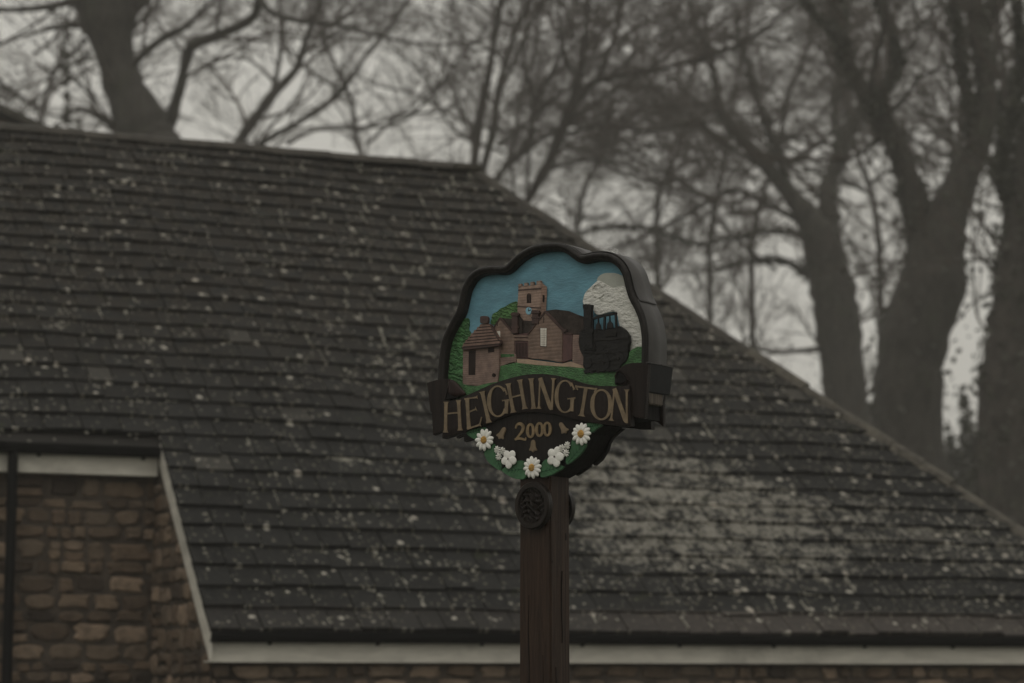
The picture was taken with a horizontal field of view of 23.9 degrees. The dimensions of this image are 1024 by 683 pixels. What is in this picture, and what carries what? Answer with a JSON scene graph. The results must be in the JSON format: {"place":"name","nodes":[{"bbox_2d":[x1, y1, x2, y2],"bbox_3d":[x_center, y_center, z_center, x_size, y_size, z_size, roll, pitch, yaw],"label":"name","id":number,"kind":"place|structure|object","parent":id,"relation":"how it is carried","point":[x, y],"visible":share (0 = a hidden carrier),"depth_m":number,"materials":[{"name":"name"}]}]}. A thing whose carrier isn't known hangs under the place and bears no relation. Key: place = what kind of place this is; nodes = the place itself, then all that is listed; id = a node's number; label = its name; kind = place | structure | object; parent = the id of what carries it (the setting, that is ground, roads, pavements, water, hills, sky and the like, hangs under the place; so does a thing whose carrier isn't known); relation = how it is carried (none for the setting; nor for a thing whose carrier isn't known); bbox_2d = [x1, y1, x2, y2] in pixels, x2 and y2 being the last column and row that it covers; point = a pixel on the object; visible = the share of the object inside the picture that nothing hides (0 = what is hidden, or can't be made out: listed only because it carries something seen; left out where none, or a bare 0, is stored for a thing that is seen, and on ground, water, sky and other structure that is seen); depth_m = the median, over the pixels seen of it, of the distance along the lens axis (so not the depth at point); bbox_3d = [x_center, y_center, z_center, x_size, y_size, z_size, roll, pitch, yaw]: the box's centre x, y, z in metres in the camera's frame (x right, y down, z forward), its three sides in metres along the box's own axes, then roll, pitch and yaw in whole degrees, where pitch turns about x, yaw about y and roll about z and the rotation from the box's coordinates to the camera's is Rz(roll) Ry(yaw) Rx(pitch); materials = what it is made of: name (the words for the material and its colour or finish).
{"place":"outdoors","nodes":[
{"label":"outdoors","id":0,"kind":"place"},
{"bbox_2d":[0,103,46,125],"bbox_3d":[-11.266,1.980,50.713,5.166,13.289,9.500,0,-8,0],"label":"neighbour house","id":1,"kind":"structure","parent":0,"point":[9,115],"depth_m":46.82,"materials":[{"name":"stone"}]},
{"bbox_2d":[0,122,1023,682],"bbox_3d":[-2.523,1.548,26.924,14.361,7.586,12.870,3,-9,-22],"label":"stone house","id":2,"kind":"structure","parent":0,"point":[226,456],"depth_m":22.81,"materials":[{"name":"tile"}]},
{"bbox_2d":[0,0,1023,473],"label":"sky","id":3,"kind":"structure","parent":0,"point":[320,140],"materials":[{"name":"grey"}]},
{"label":"ground","id":4,"kind":"structure","parent":0,"visible":0},
{"bbox_2d":[52,33,82,128],"bbox_3d":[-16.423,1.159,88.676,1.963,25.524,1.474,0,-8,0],"label":"evergreen bush","id":5,"kind":"object","parent":4,"relation":"on","point":[65,93],"visible":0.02,"depth_m":90.10,"materials":[{"name":"green plant"}]},
{"bbox_2d":[0,0,304,131],"bbox_3d":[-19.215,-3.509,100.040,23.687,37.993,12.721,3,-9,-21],"label":"distant tree","id":6,"kind":"object","parent":4,"relation":"on","point":[53,39],"visible":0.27,"depth_m":103.12,"materials":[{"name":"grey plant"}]},
{"bbox_2d":[60,0,566,151],"bbox_3d":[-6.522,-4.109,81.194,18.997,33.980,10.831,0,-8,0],"label":"bare tree","id":7,"kind":"object","parent":4,"relation":"on","point":[257,116],"visible":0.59,"depth_m":82.22,"materials":[{"name":"brown plant"}]},
{"bbox_2d":[61,0,613,179],"bbox_3d":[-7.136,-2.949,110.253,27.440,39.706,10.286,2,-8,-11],"label":"distant tree","id":8,"kind":"object","parent":4,"relation":"on","point":[352,103],"visible":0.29,"depth_m":111.11,"materials":[{"name":"brown plant"}]},
{"bbox_2d":[0,0,702,142],"bbox_3d":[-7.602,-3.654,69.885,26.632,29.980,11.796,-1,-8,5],"label":"bare tree","id":9,"kind":"object","parent":4,"relation":"on","point":[107,28],"visible":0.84,"depth_m":71.30,"materials":[{"name":"brown plant"}]},
{"bbox_2d":[238,0,787,210],"bbox_3d":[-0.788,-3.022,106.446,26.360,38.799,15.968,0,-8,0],"label":"distant tree","id":10,"kind":"object","parent":4,"relation":"on","point":[519,102],"visible":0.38,"depth_m":106.46,"materials":[{"name":"brown plant"}]},
{"bbox_2d":[427,242,674,682],"bbox_3d":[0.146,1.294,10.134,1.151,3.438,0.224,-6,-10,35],"label":"village sign","id":11,"kind":"object","parent":4,"relation":"on","point":[555,371],"visible":1,"depth_m":10.16,"materials":[{"name":"brown wood"}]},
{"bbox_2d":[400,0,868,251],"bbox_3d":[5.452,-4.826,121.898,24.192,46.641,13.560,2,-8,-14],"label":"distant tree","id":12,"kind":"object","parent":4,"relation":"on","point":[577,223],"visible":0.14,"depth_m":122.07,"materials":[{"name":"brown plant"}]},
{"bbox_2d":[416,0,866,261],"bbox_3d":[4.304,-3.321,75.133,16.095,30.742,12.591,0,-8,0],"label":"bare tree","id":13,"kind":"object","parent":4,"relation":"on","point":[579,91],"visible":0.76,"depth_m":76.39,"materials":[{"name":"brown plant"}]},
{"bbox_2d":[430,0,902,342],"bbox_3d":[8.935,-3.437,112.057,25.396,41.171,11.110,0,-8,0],"label":"distant tree","id":14,"kind":"object","parent":4,"relation":"on","point":[658,219],"visible":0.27,"depth_m":113.76,"materials":[{"name":"brown plant"}]},
{"bbox_2d":[492,0,955,425],"bbox_3d":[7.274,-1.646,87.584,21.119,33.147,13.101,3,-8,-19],"label":"bare tree","id":15,"kind":"object","parent":4,"relation":"on","point":[838,339],"visible":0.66,"depth_m":86.70,"materials":[{"name":"brown plant"}]},
{"bbox_2d":[461,0,995,331],"bbox_3d":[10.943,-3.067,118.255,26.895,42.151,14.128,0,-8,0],"label":"distant tree","id":16,"kind":"object","parent":4,"relation":"on","point":[709,294],"visible":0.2,"depth_m":117.74,"materials":[{"name":"brown plant"}]},
{"bbox_2d":[527,0,1013,390],"bbox_3d":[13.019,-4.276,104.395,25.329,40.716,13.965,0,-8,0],"label":"distant tree","id":17,"kind":"object","parent":4,"relation":"on","point":[751,295],"visible":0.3,"depth_m":104.23,"materials":[{"name":"brown plant"}]},
{"bbox_2d":[594,0,1013,429],"bbox_3d":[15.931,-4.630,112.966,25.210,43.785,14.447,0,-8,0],"label":"distant tree","id":18,"kind":"object","parent":4,"relation":"on","point":[860,187],"visible":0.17,"depth_m":112.03,"materials":[{"name":"brown plant"}]},
{"bbox_2d":[672,0,1023,474],"bbox_3d":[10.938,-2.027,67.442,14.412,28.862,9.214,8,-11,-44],"label":"bare tree","id":19,"kind":"object","parent":4,"relation":"on","point":[913,332],"visible":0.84,"depth_m":66.76,"materials":[{"name":"brown plant"}]},
{"bbox_2d":[726,0,1014,290],"bbox_3d":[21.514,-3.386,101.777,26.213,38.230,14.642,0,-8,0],"label":"distant tree","id":20,"kind":"object","parent":4,"relation":"on","point":[957,145],"visible":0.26,"depth_m":102.17,"materials":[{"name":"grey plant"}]},
{"bbox_2d":[720,0,1023,327],"bbox_3d":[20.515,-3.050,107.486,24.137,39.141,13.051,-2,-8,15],"label":"distant tree","id":21,"kind":"object","parent":4,"relation":"on","point":[933,149],"visible":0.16,"depth_m":108.36,"materials":[{"name":"brown plant"}]},
{"bbox_2d":[867,364,877,429],"bbox_3d":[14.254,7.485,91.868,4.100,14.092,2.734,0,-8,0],"label":"evergreen bush","id":22,"kind":"object","parent":4,"relation":"on","point":[872,405],"visible":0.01,"depth_m":92.01,"materials":[{"name":"green plant"}]},
{"bbox_2d":[770,0,1023,527],"bbox_3d":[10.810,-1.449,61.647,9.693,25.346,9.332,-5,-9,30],"label":"bare tree","id":23,"kind":"object","parent":4,"relation":"on","point":[998,477],"visible":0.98,"depth_m":60.35,"materials":[{"name":"brown plant"}]},
{"bbox_2d":[944,384,977,492],"bbox_3d":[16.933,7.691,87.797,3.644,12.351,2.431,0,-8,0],"label":"evergreen bush","id":24,"kind":"object","parent":4,"relation":"on","point":[957,456],"visible":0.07,"depth_m":88.11,"materials":[{"name":"green plant"}]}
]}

